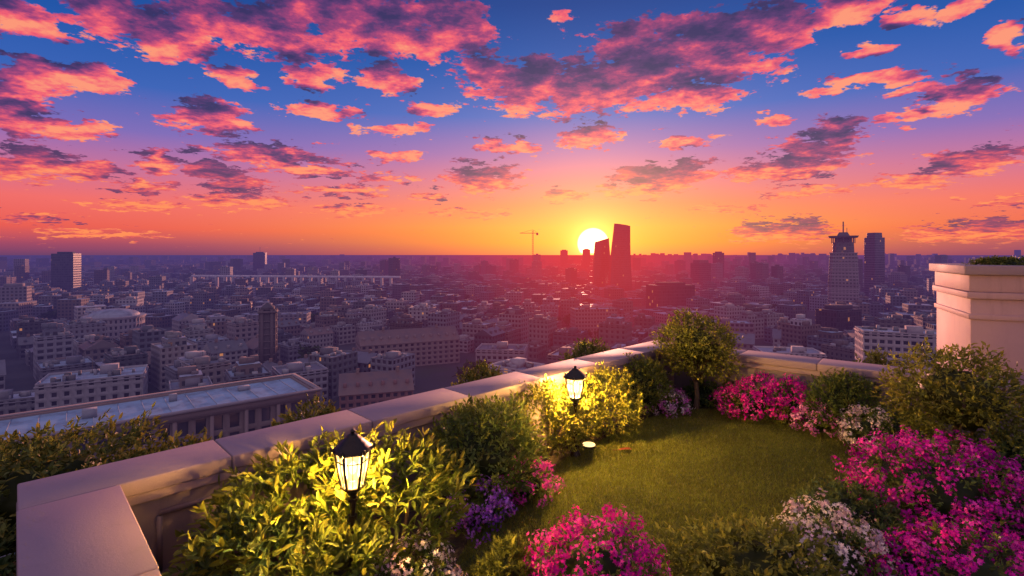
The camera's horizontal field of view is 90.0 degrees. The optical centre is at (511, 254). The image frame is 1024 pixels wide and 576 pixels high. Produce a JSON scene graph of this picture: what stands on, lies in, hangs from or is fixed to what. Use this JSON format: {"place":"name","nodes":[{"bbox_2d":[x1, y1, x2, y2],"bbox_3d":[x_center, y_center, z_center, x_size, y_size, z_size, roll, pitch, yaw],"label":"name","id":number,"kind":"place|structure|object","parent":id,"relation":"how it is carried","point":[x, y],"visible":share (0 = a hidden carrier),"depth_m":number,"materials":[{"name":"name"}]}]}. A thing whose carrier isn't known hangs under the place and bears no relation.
{"place":"outdoors","nodes":[
{"label":"outdoors","id":0,"kind":"place"},
{"bbox_2d":[0,283,31,302],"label":"apartment tower","id":1,"kind":"structure","parent":0,"point":[19,292],"depth_m":515.18,"materials":[{"name":"grey concrete"}]},
{"bbox_2d":[0,389,34,414],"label":"terraced building","id":2,"kind":"structure","parent":0,"point":[20,401],"depth_m":199.49,"materials":[{"name":"beige concrete"}]},
{"bbox_2d":[16,317,53,353],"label":"city building","id":3,"kind":"structure","parent":0,"point":[25,326],"depth_m":361.05,"materials":[{"name":"grey concrete"}]},
{"bbox_2d":[32,322,73,379],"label":"city building","id":4,"kind":"structure","parent":0,"point":[52,340],"depth_m":291.10,"materials":[{"name":"grey concrete"}]},
{"bbox_2d":[35,355,95,382],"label":"city building","id":5,"kind":"structure","parent":0,"point":[68,363],"depth_m":255.60,"materials":[{"name":"grey concrete"}]},
{"bbox_2d":[51,252,80,291],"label":"office tower","id":6,"kind":"structure","parent":0,"point":[65,271],"depth_m":839.65,"materials":[{"name":"grey glass"}]},
{"bbox_2d":[64,318,106,338],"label":"city building","id":7,"kind":"structure","parent":0,"point":[82,327],"depth_m":342.03,"materials":[{"name":"grey concrete"}]},
{"bbox_2d":[33,357,148,409],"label":"stone office building","id":8,"kind":"structure","parent":0,"point":[103,382],"depth_m":207.87,"materials":[{"name":"grey stone"}]},
{"bbox_2d":[79,334,120,360],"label":"city building","id":9,"kind":"structure","parent":0,"point":[97,346],"depth_m":303.95,"materials":[{"name":"grey concrete"}]},
{"bbox_2d":[80,308,145,339],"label":"domed round hall","id":10,"kind":"structure","parent":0,"point":[118,321],"depth_m":379.24,"materials":[{"name":"white concrete"}]},
{"bbox_2d":[104,345,148,366],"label":"city building","id":11,"kind":"structure","parent":0,"point":[130,355],"depth_m":256.63,"materials":[{"name":"grey concrete"}]},
{"bbox_2d":[132,325,166,351],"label":"city building","id":12,"kind":"structure","parent":0,"point":[145,337],"depth_m":306.46,"materials":[{"name":"grey concrete"}]},
{"bbox_2d":[0,373,321,462],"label":"flat roofed long building","id":13,"kind":"structure","parent":0,"point":[234,408],"depth_m":153.56,"materials":[{"name":"grey concrete"}]},
{"bbox_2d":[151,331,197,390],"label":"city building","id":14,"kind":"structure","parent":0,"point":[171,347],"depth_m":269.37,"materials":[{"name":"grey concrete"}]},
{"bbox_2d":[164,350,205,390],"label":"city building","id":15,"kind":"structure","parent":0,"point":[170,371],"depth_m":250.50,"materials":[{"name":"grey concrete"}]},
{"bbox_2d":[169,365,212,390],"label":"city building","id":16,"kind":"structure","parent":0,"point":[190,376],"depth_m":205.25,"materials":[{"name":"grey concrete"}]},
{"bbox_2d":[182,318,214,338],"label":"city building","id":17,"kind":"structure","parent":0,"point":[196,328],"depth_m":345.92,"materials":[{"name":"grey concrete"}]},
{"bbox_2d":[181,352,230,384],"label":"city building","id":18,"kind":"structure","parent":0,"point":[214,367],"depth_m":235.91,"materials":[{"name":"grey concrete"}]},
{"bbox_2d":[202,337,247,368],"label":"city building","id":19,"kind":"structure","parent":0,"point":[232,351],"depth_m":308.82,"materials":[{"name":"grey concrete"}]},
{"bbox_2d":[226,317,257,342],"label":"city building","id":20,"kind":"structure","parent":0,"point":[245,329],"depth_m":345.84,"materials":[{"name":"grey concrete"}]},
{"bbox_2d":[224,355,271,382],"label":"city building","id":21,"kind":"structure","parent":0,"point":[250,367],"depth_m":216.56,"materials":[{"name":"grey concrete"}]},
{"bbox_2d":[257,302,277,363],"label":"stone tower","id":22,"kind":"structure","parent":0,"point":[267,329],"depth_m":291.27,"materials":[{"name":"grey stone"}]},
{"bbox_2d":[277,338,310,361],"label":"city building","id":23,"kind":"structure","parent":0,"point":[289,350],"depth_m":337.33,"materials":[{"name":"grey concrete"}]},
{"bbox_2d":[271,361,328,408],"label":"city building","id":24,"kind":"structure","parent":0,"point":[315,372],"depth_m":228.48,"materials":[{"name":"grey concrete"}]},
{"bbox_2d":[299,324,333,347],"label":"city building","id":25,"kind":"structure","parent":0,"point":[321,337],"depth_m":384.79,"materials":[{"name":"grey concrete"}]},
{"bbox_2d":[308,346,357,398],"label":"city building","id":26,"kind":"structure","parent":0,"point":[336,361],"depth_m":253.40,"materials":[{"name":"grey concrete"}]},
{"bbox_2d":[329,321,355,344],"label":"city building","id":27,"kind":"structure","parent":0,"point":[344,333],"depth_m":399.43,"materials":[{"name":"grey concrete"}]},
{"bbox_2d":[338,366,413,410],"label":"brick building","id":28,"kind":"structure","parent":0,"point":[357,389],"depth_m":217.21,"materials":[{"name":"brown brick"}]},
{"bbox_2d":[371,351,414,384],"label":"city building","id":29,"kind":"structure","parent":0,"point":[389,360],"depth_m":263.37,"materials":[{"name":"grey concrete"}]},
{"bbox_2d":[355,324,459,365],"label":"warehouse building","id":30,"kind":"structure","parent":0,"point":[436,345],"depth_m":323.25,"materials":[{"name":"grey concrete"}]},
{"bbox_2d":[428,309,459,334],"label":"city building","id":31,"kind":"structure","parent":0,"point":[446,317],"depth_m":400.01,"materials":[{"name":"grey concrete"}]},
{"bbox_2d":[474,324,505,354],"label":"city building","id":32,"kind":"structure","parent":0,"point":[494,334],"depth_m":357.15,"materials":[{"name":"grey concrete"}]},
{"bbox_2d":[0,255,1023,409],"bbox_3d":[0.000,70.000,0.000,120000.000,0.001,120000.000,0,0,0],"label":"ground","id":33,"kind":"structure","parent":0,"point":[19,375],"depth_m":334.64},
{"bbox_2d":[190,275,399,286],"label":"viaduct bridge","id":34,"kind":"structure","parent":33,"relation":"on","point":[292,277],"depth_m":903.71,"materials":[{"name":"grey concrete"}]},
{"bbox_2d":[0,254,936,348],"bbox_3d":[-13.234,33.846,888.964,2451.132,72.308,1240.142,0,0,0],"label":"distant city blocks","id":35,"kind":"structure","parent":33,"relation":"on","point":[161,301],"depth_m":715.80,"materials":[{"name":"grey concrete"}]},
{"bbox_2d":[38,287,932,382],"bbox_3d":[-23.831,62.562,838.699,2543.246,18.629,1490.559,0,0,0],"label":"city trees","id":36,"kind":"object","parent":33,"relation":"on","point":[308,350],"visible":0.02,"depth_m":402.81,"materials":[{"name":"green plant"}]},
{"bbox_2d":[475,341,527,376],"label":"stone office building","id":37,"kind":"structure","parent":33,"relation":"on","point":[498,351],"depth_m":291.27,"materials":[{"name":"grey stone"}]},
{"bbox_2d":[0,250,1022,278],"bbox_3d":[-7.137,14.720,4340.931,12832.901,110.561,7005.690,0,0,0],"label":"skyline city blocks","id":38,"kind":"structure","parent":33,"relation":"on","point":[810,263],"depth_m":2135.51,"materials":[{"name":"grey concrete"}]},
{"bbox_2d":[781,314,820,346],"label":"city building","id":39,"kind":"structure","parent":33,"relation":"on","point":[798,329],"depth_m":347.96,"materials":[{"name":"beige concrete"}]},
{"bbox_2d":[828,222,858,304],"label":"crown top tower","id":40,"kind":"structure","parent":33,"relation":"on","point":[843,279],"depth_m":550.43,"materials":[{"name":"grey glass"}]},
{"bbox_2d":[864,233,884,296],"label":"skyscraper","id":41,"kind":"structure","parent":33,"relation":"on","point":[874,258],"depth_m":842.82,"materials":[{"name":"grey glass"}]},
{"bbox_3d":[2.706,36.440,2.091,18.588,67.120,20.181,0,0,0],"label":"terrace building","id":42,"kind":"object","parent":33,"relation":"on","visible":0},
{"bbox_2d":[0,495,15,575],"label":"hedge shrub","id":43,"kind":"object","parent":42,"relation":"on","point":[6,566],"visible":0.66,"depth_m":4.20,"materials":[{"name":"green plant"}]},
{"bbox_2d":[0,401,168,575],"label":"hedge shrub","id":44,"kind":"object","parent":42,"relation":"on","point":[18,472],"visible":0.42,"depth_m":4.96,"materials":[{"name":"green plant"}]},
{"bbox_2d":[120,427,222,460],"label":"hedge shrub","id":45,"kind":"object","parent":42,"relation":"on","point":[174,444],"visible":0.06,"depth_m":5.49,"materials":[{"name":"green plant"}]},
{"bbox_2d":[271,391,340,425],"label":"hedge shrub","id":46,"kind":"object","parent":42,"relation":"on","point":[288,417],"visible":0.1,"depth_m":6.11,"materials":[{"name":"green plant"}]},
{"bbox_2d":[16,358,673,575],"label":"wall body","id":47,"kind":"structure","parent":42,"relation":"on","point":[146,513],"depth_m":4.14,"materials":[{"name":"paint"}]},
{"bbox_2d":[215,410,370,468],"bbox_3d":[-0.213,1.764,6.803,9.128,0.103,0.520,0,0,-44],"label":"mortar","id":48,"kind":"object","parent":47,"relation":"on","point":[231,456],"visible":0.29,"depth_m":4.47,"materials":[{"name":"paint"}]},
{"bbox_2d":[17,340,673,510],"bbox_3d":[-0.213,1.758,6.803,9.148,0.119,0.554,0,0,-44],"label":"coping","id":49,"kind":"object","parent":48,"relation":"on","point":[146,473],"visible":0.73,"depth_m":4.76,"materials":[{"name":"stone"}]},
{"bbox_2d":[127,353,673,505],"bbox_3d":[-0.213,1.861,6.803,9.154,0.079,0.500,0,0,-44],"label":"moulding","id":50,"kind":"object","parent":47,"relation":"attached to","point":[168,490],"visible":0.04,"depth_m":4.30,"materials":[{"name":"stone"}]},
{"bbox_2d":[170,387,673,575],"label":"plinth","id":51,"kind":"structure","parent":42,"relation":"on","point":[296,531],"depth_m":6.72,"materials":[{"name":"paint"}]},
{"bbox_2d":[156,406,526,573],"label":"panel frames","id":52,"kind":"structure","parent":51,"relation":"on","point":[159,537],"depth_m":4.03,"materials":[{"name":"paint"}]},
{"bbox_2d":[451,359,506,385],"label":"hedge shrub","id":53,"kind":"object","parent":42,"relation":"on","point":[484,369],"visible":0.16,"depth_m":7.89,"materials":[{"name":"green plant"}]},
{"bbox_2d":[560,337,609,360],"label":"hedge shrub","id":54,"kind":"object","parent":42,"relation":"on","point":[583,346],"visible":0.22,"depth_m":9.56,"materials":[{"name":"green plant"}]},
{"bbox_2d":[674,359,1023,449],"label":"wall body","id":55,"kind":"structure","parent":42,"relation":"on","point":[681,380],"depth_m":8.51,"materials":[{"name":"paint"}]},
{"bbox_2d":[720,360,1021,398],"bbox_3d":[4.915,1.861,8.177,4.596,0.079,0.500,0,0,39],"label":"moulding","id":56,"kind":"object","parent":55,"relation":"attached to","point":[783,369],"visible":0.14,"depth_m":8.22,"materials":[{"name":"stone"}]},
{"bbox_2d":[723,349,1020,395],"bbox_3d":[4.915,1.759,8.177,4.590,0.118,0.551,0,0,39],"label":"coping","id":57,"kind":"object","parent":55,"relation":"on","point":[868,370],"visible":0.53,"depth_m":8.11,"materials":[{"name":"stone"}]},
{"bbox_2d":[929,263,1023,384],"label":"rooftop stairwell block","id":58,"kind":"structure","parent":42,"relation":"on","point":[978,303],"depth_m":7.42,"materials":[{"name":"paint"}]},
{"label":"wall body return","id":59,"kind":"object","parent":42,"relation":"on","visible":0},
{"bbox_2d":[16,485,161,575],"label":"coping return","id":60,"kind":"object","parent":59,"relation":"on","point":[97,533],"visible":1,"depth_m":3.05,"materials":[{"name":"stone"}]},
{"bbox_2d":[0,0,1023,254],"label":"sky","id":61,"kind":"structure","parent":0,"point":[128,127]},
{"bbox_2d":[499,305,531,343],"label":"city building","id":62,"kind":"structure","parent":0,"point":[516,316],"depth_m":394.89,"materials":[{"name":"beige concrete"}]},
{"bbox_2d":[488,357,544,374],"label":"city building","id":63,"kind":"structure","parent":0,"point":[516,364],"depth_m":230.50,"materials":[{"name":"grey concrete"}]},
{"bbox_2d":[529,314,557,350],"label":"city building","id":64,"kind":"structure","parent":0,"point":[542,328],"depth_m":361.78,"materials":[{"name":"beige concrete"}]},
{"bbox_2d":[552,327,588,346],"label":"city building","id":65,"kind":"structure","parent":0,"point":[562,337],"depth_m":354.29,"materials":[{"name":"beige concrete"}]},
{"bbox_2d":[570,305,616,338],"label":"apartment building","id":66,"kind":"structure","parent":0,"point":[584,317],"depth_m":422.08,"materials":[{"name":"beige concrete"}]},
{"bbox_2d":[592,238,609,286],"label":"curved skyscraper","id":67,"kind":"structure","parent":0,"point":[601,265],"depth_m":949.34,"materials":[{"name":"grey glass"}]},
{"bbox_2d":[598,314,631,346],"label":"city building","id":68,"kind":"structure","parent":0,"point":[613,328],"depth_m":339.35,"materials":[{"name":"beige concrete"}]},
{"bbox_2d":[608,224,632,290],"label":"glass skyscraper","id":69,"kind":"structure","parent":0,"point":[620,275],"depth_m":888.22,"materials":[{"name":"glass"}]},
{"bbox_2d":[229,400,1023,575],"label":"planting bed soil","id":70,"kind":"structure","parent":0,"point":[460,541],"depth_m":4.93,"materials":[{"name":"brown soil"}]},
{"bbox_2d":[161,486,337,575],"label":"leaf shrub","id":71,"kind":"object","parent":70,"relation":"on","point":[254,546],"visible":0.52,"depth_m":3.61,"materials":[{"name":"green plant"}]},
{"bbox_2d":[169,423,408,575],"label":"leaf shrub","id":72,"kind":"object","parent":70,"relation":"on","point":[265,477],"visible":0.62,"depth_m":3.93,"materials":[{"name":"green plant"}]},
{"bbox_2d":[283,512,399,575],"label":"leaf shrub","id":73,"kind":"object","parent":70,"relation":"on","point":[373,548],"visible":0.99,"depth_m":3.45,"materials":[{"name":"green plant"}]},
{"bbox_2d":[330,429,375,573],"bbox_3d":[-1.151,1.955,3.700,0.308,1.390,0.313,0,0,0],"label":"garden lantern","id":74,"kind":"object","parent":70,"relation":"on","point":[351,451],"visible":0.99,"depth_m":3.64,"materials":[{"name":"metal"}]},
{"bbox_2d":[305,418,480,575],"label":"leaf shrub","id":75,"kind":"object","parent":70,"relation":"on","point":[419,448],"visible":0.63,"depth_m":4.15,"materials":[{"name":"green plant"}]},
{"bbox_2d":[359,530,467,575],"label":"pale flower bush","id":76,"kind":"object","parent":70,"relation":"on","point":[410,569],"visible":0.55,"depth_m":3.88,"materials":[{"name":"white plant"}]},
{"bbox_2d":[439,474,517,547],"bbox_3d":[-0.325,2.434,4.972,0.783,0.524,0.810,0,0,0],"label":"violet flower bush","id":77,"kind":"object","parent":70,"relation":"on","point":[481,512],"visible":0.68,"depth_m":4.86,"materials":[{"name":"purple plant"}]},
{"bbox_2d":[415,389,549,509],"bbox_3d":[-0.283,2.100,5.563,1.447,1.191,1.492,0,0,-41],"label":"round shrub","id":78,"kind":"object","parent":70,"relation":"on","point":[490,450],"visible":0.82,"depth_m":5.32,"materials":[{"name":"green plant"}]},
{"bbox_2d":[466,529,549,575],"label":"shrub","id":79,"kind":"object","parent":70,"relation":"on","point":[504,562],"visible":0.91,"depth_m":3.92,"materials":[{"name":"green plant"}]},
{"bbox_2d":[492,456,564,508],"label":"magenta flower bush","id":80,"kind":"object","parent":70,"relation":"on","point":[545,467],"visible":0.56,"depth_m":5.46,"materials":[{"name":"pink plant"}]},
{"bbox_2d":[506,374,594,458],"bbox_3d":[0.451,2.138,6.773,1.256,1.113,1.077,0,0,0],"label":"round shrub","id":81,"kind":"object","parent":70,"relation":"on","point":[546,395],"visible":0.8,"depth_m":6.57,"materials":[{"name":"green plant"}]},
{"bbox_2d":[544,381,608,442],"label":"round shrub","id":82,"kind":"object","parent":70,"relation":"on","point":[588,397],"visible":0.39,"depth_m":7.08,"materials":[{"name":"green plant"}]},
{"bbox_2d":[522,502,672,575],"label":"magenta flower bush","id":83,"kind":"object","parent":70,"relation":"on","point":[601,558],"visible":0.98,"depth_m":3.86,"materials":[{"name":"pink plant"}]},
{"bbox_2d":[579,360,646,442],"bbox_3d":[1.336,2.126,7.457,1.148,1.138,1.119,0,0,0],"label":"round shrub","id":84,"kind":"object","parent":70,"relation":"on","point":[628,404],"visible":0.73,"depth_m":7.24,"materials":[{"name":"green plant"}]},
{"bbox_2d":[615,352,678,419],"bbox_3d":[2.140,2.144,8.485,1.201,1.102,1.026,0,0,0],"label":"round shrub","id":85,"kind":"object","parent":70,"relation":"on","point":[646,382],"visible":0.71,"depth_m":8.29,"materials":[{"name":"green plant"}]},
{"bbox_2d":[446,408,872,575],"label":"lawn","id":86,"kind":"structure","parent":70,"relation":"on","point":[649,491],"depth_m":5.83,"materials":[{"name":"green plant"}]},
{"bbox_2d":[563,366,586,456],"bbox_3d":[0.827,2.053,6.700,0.329,1.195,0.335,0,0,0],"label":"garden lantern","id":87,"kind":"object","parent":86,"relation":"on","point":[575,378],"visible":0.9,"depth_m":6.63,"materials":[{"name":"metal"}]},
{"bbox_2d":[643,384,695,418],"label":"pale flower bush","id":88,"kind":"object","parent":70,"relation":"on","point":[668,410],"visible":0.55,"depth_m":8.31,"materials":[{"name":"purple plant"}]},
{"bbox_2d":[647,307,747,409],"bbox_3d":[3.120,1.793,8.704,1.538,1.814,1.668,0,0,0],"label":"topiary tree","id":89,"kind":"object","parent":70,"relation":"on","point":[693,347],"visible":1,"depth_m":8.46,"materials":[{"name":"green plant"}]},
{"bbox_2d":[680,378,725,408],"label":"shrub","id":90,"kind":"object","parent":70,"relation":"on","point":[705,391],"visible":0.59,"depth_m":8.83,"materials":[{"name":"green plant"}]},
{"bbox_2d":[639,507,849,575],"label":"round shrub","id":91,"kind":"object","parent":70,"relation":"on","point":[754,553],"visible":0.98,"depth_m":3.86,"materials":[{"name":"green plant"}]},
{"bbox_2d":[709,370,790,421],"bbox_3d":[3.944,2.291,8.270,1.464,0.813,1.121,0,0,0],"label":"magenta flower bush","id":92,"kind":"object","parent":70,"relation":"on","point":[751,403],"visible":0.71,"depth_m":8.12,"materials":[{"name":"pink plant"}]},
{"bbox_2d":[763,372,816,423],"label":"magenta flower bush","id":93,"kind":"object","parent":70,"relation":"on","point":[793,401],"visible":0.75,"depth_m":7.86,"materials":[{"name":"pink plant"}]},
{"bbox_2d":[788,398,851,438],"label":"pink flower bush","id":94,"kind":"object","parent":70,"relation":"on","point":[807,420],"visible":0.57,"depth_m":7.47,"materials":[{"name":"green plant"}]},
{"bbox_2d":[763,488,905,575],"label":"pale flower bush","id":95,"kind":"object","parent":70,"relation":"on","point":[852,564],"visible":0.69,"depth_m":3.98,"materials":[{"name":"white plant"}]},
{"bbox_2d":[797,367,894,435],"bbox_3d":[4.887,2.183,7.543,1.308,1.025,1.181,0,0,0],"label":"round shrub","id":96,"kind":"object","parent":70,"relation":"on","point":[842,396],"visible":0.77,"depth_m":7.38,"materials":[{"name":"green plant"}]},
{"bbox_2d":[787,474,918,552],"bbox_3d":[3.115,2.387,4.737,1.044,0.620,0.906,0,0,0],"label":"round shrub","id":97,"kind":"object","parent":70,"relation":"on","point":[856,505],"visible":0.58,"depth_m":4.67,"materials":[{"name":"green plant"}]},
{"bbox_2d":[836,402,893,450],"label":"pale flower bush","id":98,"kind":"object","parent":70,"relation":"on","point":[862,429],"visible":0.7,"depth_m":6.86,"materials":[{"name":"white plant"}]},
{"bbox_2d":[854,516,929,575],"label":"shrub","id":99,"kind":"object","parent":70,"relation":"on","point":[892,525],"visible":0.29,"depth_m":4.20,"materials":[{"name":"green plant"}]},
{"bbox_2d":[870,407,939,462],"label":"shrub","id":100,"kind":"object","parent":70,"relation":"on","point":[895,428],"visible":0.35,"depth_m":6.57,"materials":[{"name":"green plant"}]},
{"bbox_2d":[831,425,1023,556],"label":"magenta flower bush","id":101,"kind":"object","parent":70,"relation":"on","point":[935,484],"visible":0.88,"depth_m":4.75,"materials":[{"name":"pink plant"}]},
{"bbox_2d":[862,509,1023,575],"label":"magenta flower bush","id":102,"kind":"object","parent":70,"relation":"on","point":[951,559],"visible":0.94,"depth_m":3.76,"materials":[{"name":"pink plant"}]},
{"bbox_2d":[870,337,1023,467],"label":"topiary tree","id":103,"kind":"object","parent":70,"relation":"on","point":[960,400],"visible":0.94,"depth_m":5.79,"materials":[{"name":"green plant"}]},
{"bbox_2d":[956,422,1023,490],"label":"round shrub","id":104,"kind":"object","parent":70,"relation":"on","point":[1009,453],"visible":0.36,"depth_m":5.53,"materials":[{"name":"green plant"}]},
{"bbox_2d":[963,482,1023,554],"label":"shrub","id":105,"kind":"object","parent":70,"relation":"on","point":[1017,503],"visible":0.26,"depth_m":4.56,"materials":[{"name":"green plant"}]},
{"bbox_2d":[646,282,694,308],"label":"office tower","id":106,"kind":"structure","parent":0,"point":[662,294],"depth_m":608.26,"materials":[{"name":"grey glass"}]},
{"bbox_2d":[690,260,710,283],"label":"building","id":107,"kind":"structure","parent":0,"point":[700,270],"depth_m":989.94,"materials":[{"name":"grey glass"}]},
{"bbox_2d":[689,318,753,333],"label":"office building","id":108,"kind":"structure","parent":0,"point":[743,326],"depth_m":387.57,"materials":[{"name":"grey concrete"}]},
{"bbox_2d":[752,346,826,358],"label":"apartment building","id":109,"kind":"structure","parent":0,"point":[802,351],"depth_m":286.53,"materials":[{"name":"grey concrete"}]},
{"bbox_2d":[806,327,853,350],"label":"city building","id":110,"kind":"structure","parent":0,"point":[824,335],"depth_m":330.66,"materials":[{"name":"grey concrete"}]},
{"bbox_2d":[820,339,854,361],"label":"city building","id":111,"kind":"structure","parent":0,"point":[840,349],"depth_m":288.56,"materials":[{"name":"grey concrete"}]},
{"bbox_2d":[815,304,861,333],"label":"office tower","id":112,"kind":"structure","parent":0,"point":[841,317],"depth_m":412.68,"materials":[{"name":"grey glass"}]},
{"bbox_2d":[854,325,936,369],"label":"apartment building","id":113,"kind":"structure","parent":0,"point":[894,339],"depth_m":244.45,"materials":[{"name":"beige concrete"}]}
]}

